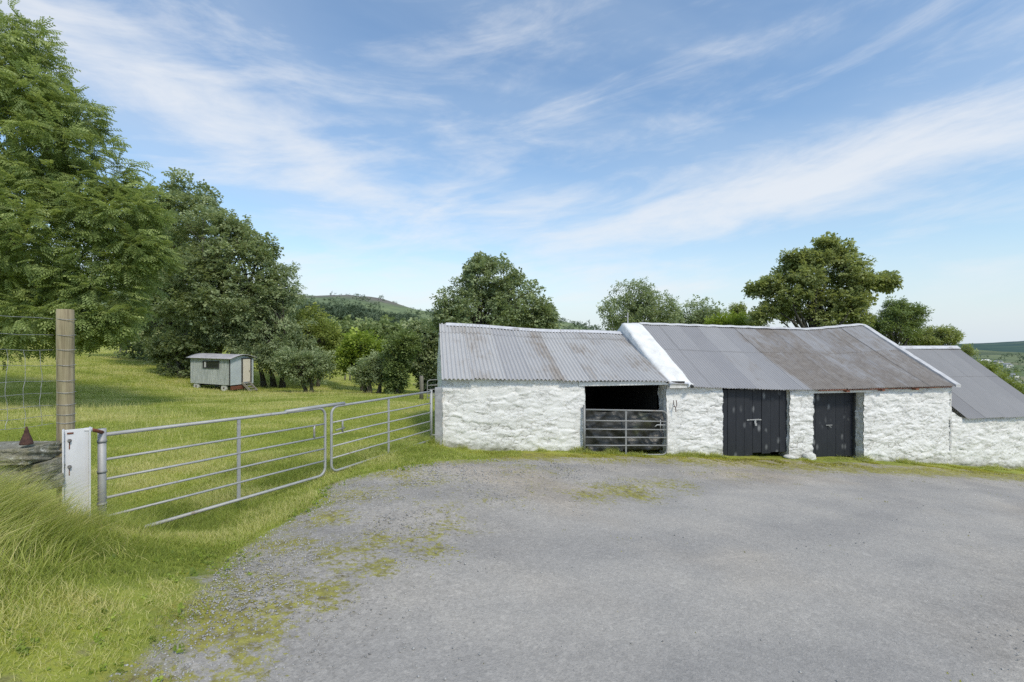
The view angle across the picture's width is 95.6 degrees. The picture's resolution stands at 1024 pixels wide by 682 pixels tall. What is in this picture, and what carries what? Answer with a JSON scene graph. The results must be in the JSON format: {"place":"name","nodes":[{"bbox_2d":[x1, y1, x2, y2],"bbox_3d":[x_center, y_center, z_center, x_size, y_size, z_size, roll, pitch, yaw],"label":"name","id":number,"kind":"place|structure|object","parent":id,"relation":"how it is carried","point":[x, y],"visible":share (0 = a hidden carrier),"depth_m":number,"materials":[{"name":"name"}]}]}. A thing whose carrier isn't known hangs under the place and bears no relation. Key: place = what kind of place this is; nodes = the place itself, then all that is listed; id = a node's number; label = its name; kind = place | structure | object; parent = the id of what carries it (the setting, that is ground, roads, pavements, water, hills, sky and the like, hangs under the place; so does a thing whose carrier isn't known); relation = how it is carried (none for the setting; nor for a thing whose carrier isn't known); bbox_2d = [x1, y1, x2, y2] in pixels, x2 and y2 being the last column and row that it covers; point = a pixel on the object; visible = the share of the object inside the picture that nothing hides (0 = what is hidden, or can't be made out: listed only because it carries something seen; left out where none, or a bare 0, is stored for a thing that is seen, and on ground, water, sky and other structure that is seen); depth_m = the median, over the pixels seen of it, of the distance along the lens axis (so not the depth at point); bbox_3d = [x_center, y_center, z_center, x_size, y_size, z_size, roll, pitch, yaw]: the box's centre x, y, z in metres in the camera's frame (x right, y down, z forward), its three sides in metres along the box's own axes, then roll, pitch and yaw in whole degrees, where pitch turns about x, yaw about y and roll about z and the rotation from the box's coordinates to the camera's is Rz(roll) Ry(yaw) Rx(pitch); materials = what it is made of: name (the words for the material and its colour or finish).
{"place":"outdoors","nodes":[
{"label":"outdoors","id":0,"kind":"place"},
{"bbox_2d":[0,441,184,624],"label":"bank grass","id":1,"kind":"structure","parent":0,"point":[19,497],"depth_m":3.35,"materials":[{"name":"green plant"}]},
{"bbox_2d":[28,433,447,535],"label":"tall grass","id":2,"kind":"structure","parent":0,"point":[129,522],"depth_m":4.58,"materials":[{"name":"green plant"}]},
{"bbox_2d":[0,441,497,681],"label":"verge grass","id":3,"kind":"structure","parent":0,"point":[175,506],"depth_m":3.57,"materials":[{"name":"green plant"}]},
{"bbox_2d":[0,329,1023,681],"bbox_3d":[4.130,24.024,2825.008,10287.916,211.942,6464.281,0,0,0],"label":"field","id":4,"kind":"structure","parent":0,"point":[8,673],"depth_m":2.99,"materials":[{"name":"green plant"}]},
{"bbox_2d":[15,473,64,491],"bbox_3d":[-4.430,1.329,4.359,0.239,0.146,0.289,0,0,13],"label":"rubble stone","id":5,"kind":"object","parent":4,"relation":"on","point":[61,475],"visible":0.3,"depth_m":4.36,"materials":[{"name":"grey stone"}]},
{"bbox_2d":[0,456,64,482],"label":"rubble stone","id":6,"kind":"object","parent":5,"relation":"on","point":[53,468],"visible":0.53,"depth_m":4.22,"materials":[{"name":"grey stone"}]},
{"bbox_2d":[56,309,74,506],"bbox_3d":[-4.556,0.939,4.740,0.155,2.523,0.148,0,0,0],"label":"timber fence post","id":7,"kind":"object","parent":4,"relation":"on","point":[65,375],"visible":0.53,"depth_m":4.69,"materials":[{"name":"brown wood"}]},
{"bbox_2d":[0,315,75,429],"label":"wire fence","id":8,"kind":"object","parent":7,"relation":"attached to","point":[40,393],"visible":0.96,"depth_m":4.42,"materials":[{"name":"grey metal"}]},
{"bbox_2d":[62,427,103,515],"bbox_3d":[-4.253,1.605,4.650,0.191,1.489,0.409,0,0,18],"label":"steel gate post","id":9,"kind":"object","parent":4,"relation":"on","point":[76,451],"visible":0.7,"depth_m":4.56,"materials":[{"name":"metal"}]},
{"bbox_2d":[97,402,344,527],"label":"field gate","id":10,"kind":"structure","parent":9,"relation":"attached to","point":[102,459],"depth_m":5.82,"materials":[{"name":"silver metal"}]},
{"bbox_2d":[0,0,186,370],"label":"ash tree","id":11,"kind":"object","parent":4,"relation":"on","point":[44,112],"visible":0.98,"depth_m":15.57,"materials":[{"name":"green plant"}]},
{"bbox_2d":[83,291,214,361],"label":"alder tree","id":12,"kind":"object","parent":4,"relation":"on","point":[133,348],"visible":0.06,"depth_m":48.41,"materials":[{"name":"green plant"}]},
{"bbox_2d":[101,167,226,369],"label":"alder tree","id":13,"kind":"object","parent":4,"relation":"on","point":[181,198],"visible":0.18,"depth_m":41.14,"materials":[{"name":"green plant"}]},
{"bbox_2d":[0,372,372,461],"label":"seed heads","id":14,"kind":"object","parent":4,"relation":"on","point":[122,412],"visible":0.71,"depth_m":15.64,"materials":[{"name":"green plant"}]},
{"bbox_2d":[140,318,233,377],"bbox_3d":[-26.349,1.107,37.567,8.196,5.867,5.316,0,0,0],"label":"alder tree","id":15,"kind":"object","parent":4,"relation":"on","point":[170,346],"visible":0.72,"depth_m":36.51,"materials":[{"name":"green plant"}]},
{"bbox_2d":[139,204,292,353],"bbox_3d":[-23.321,-3.978,37.487,11.101,14.921,8.730,0,0,0],"label":"alder tree","id":16,"kind":"object","parent":4,"relation":"on","point":[215,272],"visible":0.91,"depth_m":36.02,"materials":[{"name":"green plant"}]},
{"bbox_2d":[186,353,256,390],"bbox_3d":[-20.839,2.196,33.389,3.900,2.620,2.374,0,0,15],"label":"wheeled hut","id":17,"kind":"object","parent":4,"relation":"on","point":[231,371],"visible":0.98,"depth_m":32.57,"materials":[{"name":"grey wood"}]},
{"bbox_2d":[203,361,218,367],"bbox_3d":[-21.023,1.645,32.393,1.400,0.512,0.050,0,0,15],"label":"window","id":18,"kind":"structure","parent":17,"relation":"in","point":[206,364],"depth_m":32.39,"materials":[{"name":"black glass"}]},
{"bbox_2d":[243,359,249,381],"bbox_3d":[-19.033,2.095,33.283,0.075,1.653,0.640,0,0,15],"label":"door","id":19,"kind":"structure","parent":17,"relation":"in","point":[246,362],"depth_m":33.27,"materials":[{"name":"wood"}]},
{"bbox_2d":[3,448,468,681],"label":"weeds","id":20,"kind":"object","parent":4,"relation":"on","point":[98,641],"visible":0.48,"depth_m":2.85,"materials":[{"name":"green plant"}]},
{"bbox_2d":[242,381,257,391],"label":"wooden steps","id":21,"kind":"structure","parent":4,"relation":"on","point":[247,387],"depth_m":32.86,"materials":[{"name":"grey wood"}]},
{"bbox_2d":[0,345,521,548],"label":"field grass","id":22,"kind":"structure","parent":4,"relation":"on","point":[124,483],"depth_m":12.92,"materials":[{"name":"green plant"}]},
{"bbox_2d":[202,260,324,387],"bbox_3d":[-19.794,-1.306,37.192,9.638,10.476,6.673,0,0,0],"label":"willow tree","id":23,"kind":"object","parent":4,"relation":"on","point":[253,338],"visible":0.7,"depth_m":36.34,"materials":[{"name":"green plant"}]},
{"bbox_2d":[270,344,336,392],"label":"hawthorn tree","id":24,"kind":"object","parent":4,"relation":"on","point":[306,367],"visible":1,"depth_m":31.49,"materials":[{"name":"green plant"}]},
{"bbox_2d":[279,302,346,386],"bbox_3d":[-17.305,0.222,40.471,5.037,7.702,6.461,0,0,-43],"label":"birch tree","id":25,"kind":"object","parent":4,"relation":"on","point":[324,338],"visible":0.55,"depth_m":39.99,"materials":[{"name":"green plant"}]},
{"bbox_2d":[225,312,411,345],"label":"valley wood","id":26,"kind":"object","parent":4,"relation":"on","point":[382,326],"visible":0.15,"depth_m":122.78,"materials":[{"name":"green plant"}]},
{"bbox_2d":[292,300,424,323],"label":"conifer belt","id":27,"kind":"object","parent":4,"relation":"on","point":[341,311],"visible":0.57,"depth_m":324.73,"materials":[{"name":"green plant"}]},
{"bbox_2d":[333,327,387,390],"bbox_3d":[-11.757,1.548,37.051,4.948,5.388,3.833,0,0,0],"label":"tree","id":28,"kind":"object","parent":4,"relation":"on","point":[352,349],"visible":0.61,"depth_m":36.31,"materials":[{"name":"green plant"}]},
{"bbox_2d":[347,349,388,392],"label":"hawthorn tree","id":29,"kind":"object","parent":4,"relation":"on","point":[368,370],"visible":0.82,"depth_m":31.27,"materials":[{"name":"green plant"}]},
{"bbox_2d":[377,326,423,393],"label":"ivy tree","id":30,"kind":"object","parent":4,"relation":"on","point":[395,373],"visible":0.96,"depth_m":30.58,"materials":[{"name":"green plant"}]},
{"bbox_2d":[419,376,423,399],"bbox_3d":[-4.298,2.310,22.000,0.205,1.323,0.200,0,0,0],"label":"wooden gate post","id":31,"kind":"object","parent":4,"relation":"on","point":[421,388],"visible":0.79,"depth_m":21.92,"materials":[{"name":"wood"}]},
{"bbox_2d":[402,317,446,392],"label":"sycamore tree","id":32,"kind":"object","parent":4,"relation":"on","point":[425,364],"visible":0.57,"depth_m":33.25,"materials":[{"name":"green plant"}]},
{"bbox_2d":[427,379,437,399],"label":"field gate","id":33,"kind":"structure","parent":4,"relation":"on","point":[430,389],"depth_m":22.02,"materials":[{"name":"grey metal"}]},
{"bbox_2d":[432,387,441,444],"bbox_3d":[-1.692,1.821,10.413,0.236,1.558,0.160,0,0,-8],"label":"concrete gate post","id":34,"kind":"object","parent":4,"relation":"on","point":[438,412],"visible":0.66,"depth_m":10.34,"materials":[{"name":"grey concrete"}]},
{"bbox_2d":[330,390,432,471],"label":"field gate","id":35,"kind":"structure","parent":34,"relation":"attached to","point":[388,422],"depth_m":8.68,"materials":[{"name":"silver metal"}]},
{"bbox_2d":[429,251,562,336],"bbox_3d":[-0.969,-0.810,26.608,7.909,8.685,4.982,0,0,0],"label":"round tree","id":36,"kind":"object","parent":4,"relation":"on","point":[498,303],"visible":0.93,"depth_m":26.14,"materials":[{"name":"green plant"}]},
{"bbox_2d":[437,323,684,454],"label":"byre","id":37,"kind":"structure","parent":4,"relation":"on","point":[505,388],"depth_m":11.39,"materials":[{"name":"stone"}]},
{"bbox_2d":[583,405,667,455],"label":"byre gate","id":38,"kind":"structure","parent":37,"relation":"attached to","point":[624,429],"depth_m":11.49,"materials":[{"name":"silver metal"}]},
{"bbox_2d":[109,456,1023,681],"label":"gravel yard","id":39,"kind":"structure","parent":4,"relation":"on","point":[886,606],"depth_m":3.92,"materials":[{"name":"grey gravel"}]},
{"bbox_2d":[94,453,1021,681],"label":"moss","id":40,"kind":"object","parent":39,"relation":"on","point":[477,516],"visible":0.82,"depth_m":5.40,"materials":[{"name":"green plant"}]},
{"bbox_2d":[596,276,683,330],"bbox_3d":[8.213,-0.057,29.890,5.588,8.394,4.369,0,0,0],"label":"ash tree","id":41,"kind":"object","parent":4,"relation":"on","point":[650,309],"visible":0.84,"depth_m":29.19,"materials":[{"name":"green plant"}]},
{"bbox_2d":[671,294,728,324],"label":"ash tree","id":42,"kind":"object","parent":4,"relation":"on","point":[696,315],"visible":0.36,"depth_m":32.48,"materials":[{"name":"green plant"}]},
{"bbox_2d":[420,444,1023,476],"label":"wall foot moss","id":43,"kind":"object","parent":4,"relation":"on","point":[730,461],"depth_m":11.56,"materials":[{"name":"green plant"}]},
{"bbox_2d":[426,443,1023,470],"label":"wall foot grass","id":44,"kind":"structure","parent":4,"relation":"on","point":[714,455],"depth_m":11.69,"materials":[{"name":"green plant"}]},
{"bbox_2d":[704,309,766,325],"bbox_3d":[11.427,1.153,24.041,3.058,5.686,2.002,0,0,0],"label":"garden bush","id":45,"kind":"object","parent":4,"relation":"on","point":[727,318],"visible":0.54,"depth_m":23.65,"materials":[{"name":"green plant"}]},
{"bbox_2d":[726,301,748,317],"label":"spruce sapling","id":46,"kind":"object","parent":4,"relation":"on","point":[737,308],"visible":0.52,"depth_m":29.79,"materials":[{"name":"green plant"}]},
{"bbox_2d":[617,313,960,464],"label":"barn","id":47,"kind":"structure","parent":4,"relation":"on","point":[851,390],"depth_m":12.87,"materials":[{"name":"stone"}]},
{"bbox_2d":[722,389,751,455],"bbox_3d":[5.832,2.142,12.121,0.972,1.754,0.062,0,0,-10],"label":"door","id":48,"kind":"structure","parent":47,"relation":"in","point":[737,403],"depth_m":12.10,"materials":[{"name":"black paint"}]},
{"bbox_2d":[747,389,786,453],"bbox_3d":[6.748,2.118,12.266,1.245,1.707,0.124,0,0,-10],"label":"door","id":49,"kind":"structure","parent":47,"relation":"in","point":[769,407],"depth_m":12.27,"materials":[{"name":"black paint"}]},
{"bbox_2d":[812,393,826,456],"bbox_3d":[8.318,2.306,12.764,0.752,1.838,0.059,0,0,-10],"label":"door","id":50,"kind":"structure","parent":47,"relation":"in","point":[819,444],"depth_m":12.76,"materials":[{"name":"black paint"}]},
{"bbox_2d":[826,393,852,456],"bbox_3d":[9.082,2.299,12.884,0.907,1.824,0.127,0,0,-10],"label":"door","id":51,"kind":"structure","parent":47,"relation":"in","point":[839,425],"depth_m":12.89,"materials":[{"name":"black paint"}]},
{"bbox_2d":[741,231,903,327],"bbox_3d":[13.974,-0.407,21.060,7.014,9.232,3.063,0,0,0],"label":"oak tree","id":52,"kind":"object","parent":4,"relation":"on","point":[856,278],"visible":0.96,"depth_m":20.60,"materials":[{"name":"green plant"}]},
{"bbox_2d":[867,295,934,345],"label":"pine tree","id":53,"kind":"object","parent":4,"relation":"on","point":[904,317],"visible":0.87,"depth_m":24.64,"materials":[{"name":"green plant"}]},
{"bbox_2d":[900,324,967,345],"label":"pine tree","id":54,"kind":"object","parent":4,"relation":"on","point":[939,336],"visible":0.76,"depth_m":25.55,"materials":[{"name":"green plant"}]},
{"bbox_2d":[901,346,1023,468],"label":"stone shed","id":55,"kind":"structure","parent":4,"relation":"on","point":[987,413],"depth_m":13.75,"materials":[{"name":"white stone"}]},
{"bbox_2d":[959,343,978,356],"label":"sapling","id":56,"kind":"object","parent":4,"relation":"on","point":[968,350],"visible":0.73,"depth_m":29.92,"materials":[{"name":"green plant"}]},
{"bbox_2d":[973,353,1023,382],"bbox_3d":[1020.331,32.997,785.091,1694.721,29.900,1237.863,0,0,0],"label":"valley hedgerows","id":57,"kind":"object","parent":4,"relation":"on","point":[1011,354],"visible":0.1,"depth_m":906.58,"materials":[{"name":"green plant"}]},
{"bbox_2d":[975,357,1023,393],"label":"hedge tree","id":58,"kind":"object","parent":4,"relation":"on","point":[991,367],"visible":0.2,"depth_m":59.31,"materials":[{"name":"green plant"}]},
{"bbox_2d":[1000,363,1012,367],"bbox_3d":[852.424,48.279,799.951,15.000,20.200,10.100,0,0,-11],"label":"valley house","id":59,"kind":"structure","parent":4,"relation":"on","point":[1006,364],"depth_m":796.54,"materials":[{"name":"stone"}]},
{"bbox_2d":[0,0,1023,344],"label":"sky","id":60,"kind":"structure","parent":0,"point":[682,146],"materials":[{"name":"blue"}]},
{"bbox_2d":[27,290,1023,391],"bbox_3d":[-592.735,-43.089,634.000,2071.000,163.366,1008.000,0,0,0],"label":"hill","id":61,"kind":"structure","parent":0,"point":[390,306],"depth_m":467.44,"materials":[{"name":"green plant"}]},
{"bbox_2d":[284,292,609,330],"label":"hillside wood","id":62,"kind":"object","parent":61,"relation":"on","point":[583,326],"visible":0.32,"depth_m":436.00,"materials":[{"name":"green plant"}]},
{"bbox_2d":[940,341,1023,352],"bbox_3d":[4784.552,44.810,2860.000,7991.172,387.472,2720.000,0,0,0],"label":"hill","id":63,"kind":"structure","parent":0,"point":[1015,346],"depth_m":2529.72,"materials":[{"name":"green plant"}]},
{"bbox_3d":[-4.783,1.228,4.318,0.429,0.246,0.389,0,0,0],"label":"rubble stone","id":64,"kind":"object","parent":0,"visible":0},
{"bbox_2d":[0,441,61,465],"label":"stone slab","id":65,"kind":"object","parent":64,"relation":"on","point":[34,452],"depth_m":4.22,"materials":[{"name":"grey stone"}]},
{"bbox_2d":[19,426,33,444],"bbox_3d":[-4.396,0.853,4.200,0.093,0.164,0.094,0,0,0],"label":"rusty cone","id":66,"kind":"object","parent":65,"relation":"on","point":[26,438],"visible":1,"depth_m":4.18,"materials":[{"name":"metal"}]}
]}

